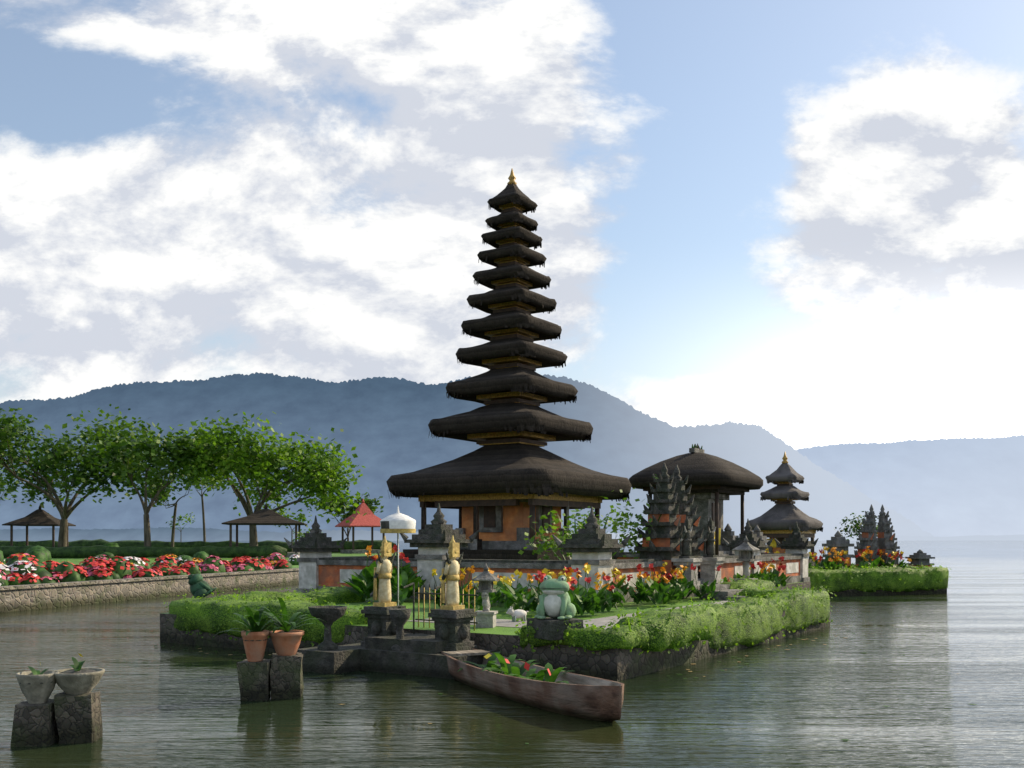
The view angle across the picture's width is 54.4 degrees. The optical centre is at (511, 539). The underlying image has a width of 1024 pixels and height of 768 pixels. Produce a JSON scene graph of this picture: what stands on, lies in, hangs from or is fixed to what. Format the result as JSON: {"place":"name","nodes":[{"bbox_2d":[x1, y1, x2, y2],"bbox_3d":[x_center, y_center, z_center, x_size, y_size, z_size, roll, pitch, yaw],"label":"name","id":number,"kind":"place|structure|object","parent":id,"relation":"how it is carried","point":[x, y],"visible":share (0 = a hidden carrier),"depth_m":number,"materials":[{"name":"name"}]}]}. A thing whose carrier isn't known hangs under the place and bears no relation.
{"place":"outdoors","nodes":[
{"label":"outdoors","id":0,"kind":"place"},
{"bbox_2d":[0,552,400,612],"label":"land","id":1,"kind":"structure","parent":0,"point":[33,598],"depth_m":26.57,"materials":[{"name":"beige stone"}]},
{"bbox_2d":[0,543,298,585],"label":"bushes","id":2,"kind":"object","parent":1,"relation":"on","point":[41,554],"visible":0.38,"depth_m":29.68,"materials":[{"name":"green plant"}]},
{"bbox_2d":[0,568,298,589],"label":"shore coping","id":3,"kind":"object","parent":1,"relation":"on","point":[13,587],"visible":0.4,"depth_m":26.10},
{"bbox_2d":[0,552,299,585],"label":"bed flowers","id":4,"kind":"object","parent":1,"relation":"on","point":[95,564],"visible":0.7,"depth_m":28.16,"materials":[{"name":"red plant"}]},
{"bbox_2d":[2,499,384,557],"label":"gazebos","id":5,"kind":"object","parent":1,"relation":"on","point":[42,517],"visible":0.8,"depth_m":74.58,"materials":[{"name":"brown wood"}]},
{"bbox_2d":[0,539,395,557],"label":"hedges","id":6,"kind":"object","parent":1,"relation":"on","point":[82,548],"visible":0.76,"depth_m":61.45,"materials":[{"name":"plant"}]},
{"bbox_2d":[0,372,933,536],"bbox_3d":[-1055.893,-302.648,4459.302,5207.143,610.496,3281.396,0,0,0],"label":"mountain","id":7,"kind":"structure","parent":0,"point":[382,422],"depth_m":3383.70,"materials":[{"name":"blue"}]},
{"bbox_2d":[28,545,911,683],"bbox_3d":[4.189,0.781,19.816,16.064,1.397,24.134,0,0,0],"label":"canna","id":8,"kind":"object","parent":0,"point":[590,601],"depth_m":16.75,"materials":[{"name":"green plant"}]},
{"bbox_2d":[160,581,829,681],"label":"island","id":9,"kind":"structure","parent":0,"point":[419,653],"depth_m":12.13,"materials":[{"name":"grey stone"}]},
{"bbox_2d":[188,574,582,639],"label":"animal statues","id":10,"kind":"object","parent":9,"relation":"on","point":[555,605],"visible":0.94,"depth_m":11.63,"materials":[{"name":"green paint"},{"name":"white paint"},{"name":"black paint"}]},
{"bbox_2d":[308,507,477,650],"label":"statues","id":11,"kind":"object","parent":9,"relation":"on","point":[452,618],"visible":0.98,"depth_m":12.16,"materials":[{"name":"stone"}]},
{"bbox_2d":[163,575,835,654],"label":"hedges","id":12,"kind":"object","parent":9,"relation":"on","point":[754,617],"visible":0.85,"depth_m":14.39,"materials":[{"name":"green plant"}]},
{"bbox_2d":[386,168,631,559],"bbox_3d":[0.003,-3.807,24.015,4.524,10.314,4.520,0,0,33],"label":"pagoda","id":13,"kind":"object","parent":9,"relation":"on","point":[504,482],"visible":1,"depth_m":23.25,"materials":[{"name":"brown wood"}]},
{"bbox_2d":[284,503,818,604],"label":"wall pillars","id":14,"kind":"structure","parent":9,"relation":"on","point":[593,545],"depth_m":19.33,"materials":[{"name":"grey stone"}]},
{"bbox_2d":[316,552,802,603],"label":"enclosure wall","id":15,"kind":"structure","parent":9,"relation":"on","point":[336,571],"depth_m":19.65,"materials":[{"name":"grey stone"}]},
{"bbox_2d":[409,601,733,628],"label":"lawn","id":16,"kind":"structure","parent":9,"relation":"on","point":[597,622],"depth_m":13.97,"materials":[{"name":"green plant"}]},
{"bbox_2d":[550,474,661,559],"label":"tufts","id":17,"kind":"object","parent":9,"relation":"on","point":[575,531],"visible":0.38,"depth_m":20.02,"materials":[{"name":"green plant"}]},
{"bbox_2d":[472,536,759,627],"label":"stone lanterns","id":18,"kind":"object","parent":9,"relation":"on","point":[486,616],"visible":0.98,"depth_m":13.10,"materials":[{"name":"stone"}]},
{"bbox_2d":[634,463,747,600],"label":"gate","id":19,"kind":"structure","parent":9,"relation":"on","point":[671,505],"depth_m":20.00,"materials":[{"name":"stone"}]},
{"bbox_2d":[629,443,762,555],"bbox_3d":[5.074,-0.754,27.329,3.000,3.808,3.240,0,0,33],"label":"shrine","id":20,"kind":"object","parent":9,"relation":"on","point":[714,481],"visible":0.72,"depth_m":26.49,"materials":[{"name":"brown wood"}]},
{"bbox_2d":[671,516,724,589],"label":"gate guardians","id":21,"kind":"object","parent":9,"relation":"on","point":[709,562],"visible":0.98,"depth_m":20.43,"materials":[{"name":"grey stone"}]},
{"bbox_2d":[0,541,1023,767],"bbox_3d":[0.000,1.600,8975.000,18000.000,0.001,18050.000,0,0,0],"label":"water","id":22,"kind":"structure","parent":0,"point":[882,701],"depth_m":9.74,"materials":[{"name":"grey liquid"}]},
{"bbox_2d":[10,630,303,746],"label":"potted planters","id":23,"kind":"object","parent":22,"relation":"in","point":[71,713],"visible":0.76,"depth_m":7.86,"materials":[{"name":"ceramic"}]},
{"bbox_2d":[441,649,623,721],"bbox_3d":[0.048,1.490,10.475,0.690,0.460,4.149,0,0,-25],"label":"boat","id":24,"kind":"object","parent":22,"relation":"on","point":[588,697],"visible":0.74,"depth_m":9.39,"materials":[{"name":"brown wood"}]},
{"bbox_2d":[0,527,1023,540],"bbox_3d":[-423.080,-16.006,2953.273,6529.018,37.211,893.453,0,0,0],"label":"shore","id":25,"kind":"structure","parent":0,"point":[162,534],"depth_m":2562.84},
{"bbox_2d":[0,0,1023,449],"label":"sky","id":26,"kind":"structure","parent":0,"point":[801,221],"materials":[{"name":"white"}]},
{"bbox_2d":[518,488,878,559],"bbox_3d":[6.577,-0.002,26.945,12.934,2.304,17.012,0,0,0],"label":"shrub","id":27,"kind":"object","parent":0,"point":[551,544],"depth_m":19.85,"materials":[{"name":"green plant"}]},
{"bbox_2d":[828,588,946,595],"bbox_3d":[8.629,1.869,31.753,6.811,1.462,7.010,0,0,-22],"label":"islet stone edge","id":28,"kind":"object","parent":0,"point":[848,592],"depth_m":29.05,"materials":[{"name":"grey stone"}]},
{"bbox_2d":[746,452,824,565],"bbox_3d":[9.323,-0.835,34.000,2.150,4.370,2.150,0,0,33],"label":"small pagoda","id":29,"kind":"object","parent":28,"relation":"on","point":[781,517],"visible":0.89,"depth_m":33.54,"materials":[{"name":"brown wood"}]},
{"bbox_2d":[720,504,934,568],"bbox_3d":[9.207,0.011,29.825,5.301,2.278,8.080,0,0,33],"label":"split gate","id":30,"kind":"object","parent":28,"relation":"on","point":[882,538],"visible":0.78,"depth_m":31.27,"materials":[{"name":"grey stone"}]},
{"bbox_2d":[808,563,949,592],"bbox_3d":[9.667,1.128,30.105,7.586,0.916,4.691,0,0,-35],"label":"hedge","id":31,"kind":"object","parent":28,"relation":"on","point":[908,578],"visible":0.62,"depth_m":28.92,"materials":[{"name":"green plant"}]},
{"bbox_2d":[796,435,1023,536],"bbox_3d":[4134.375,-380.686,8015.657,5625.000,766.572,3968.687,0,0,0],"label":"mountain","id":32,"kind":"structure","parent":0,"point":[948,487],"depth_m":6637.58,"materials":[{"name":"blue"}]}
]}

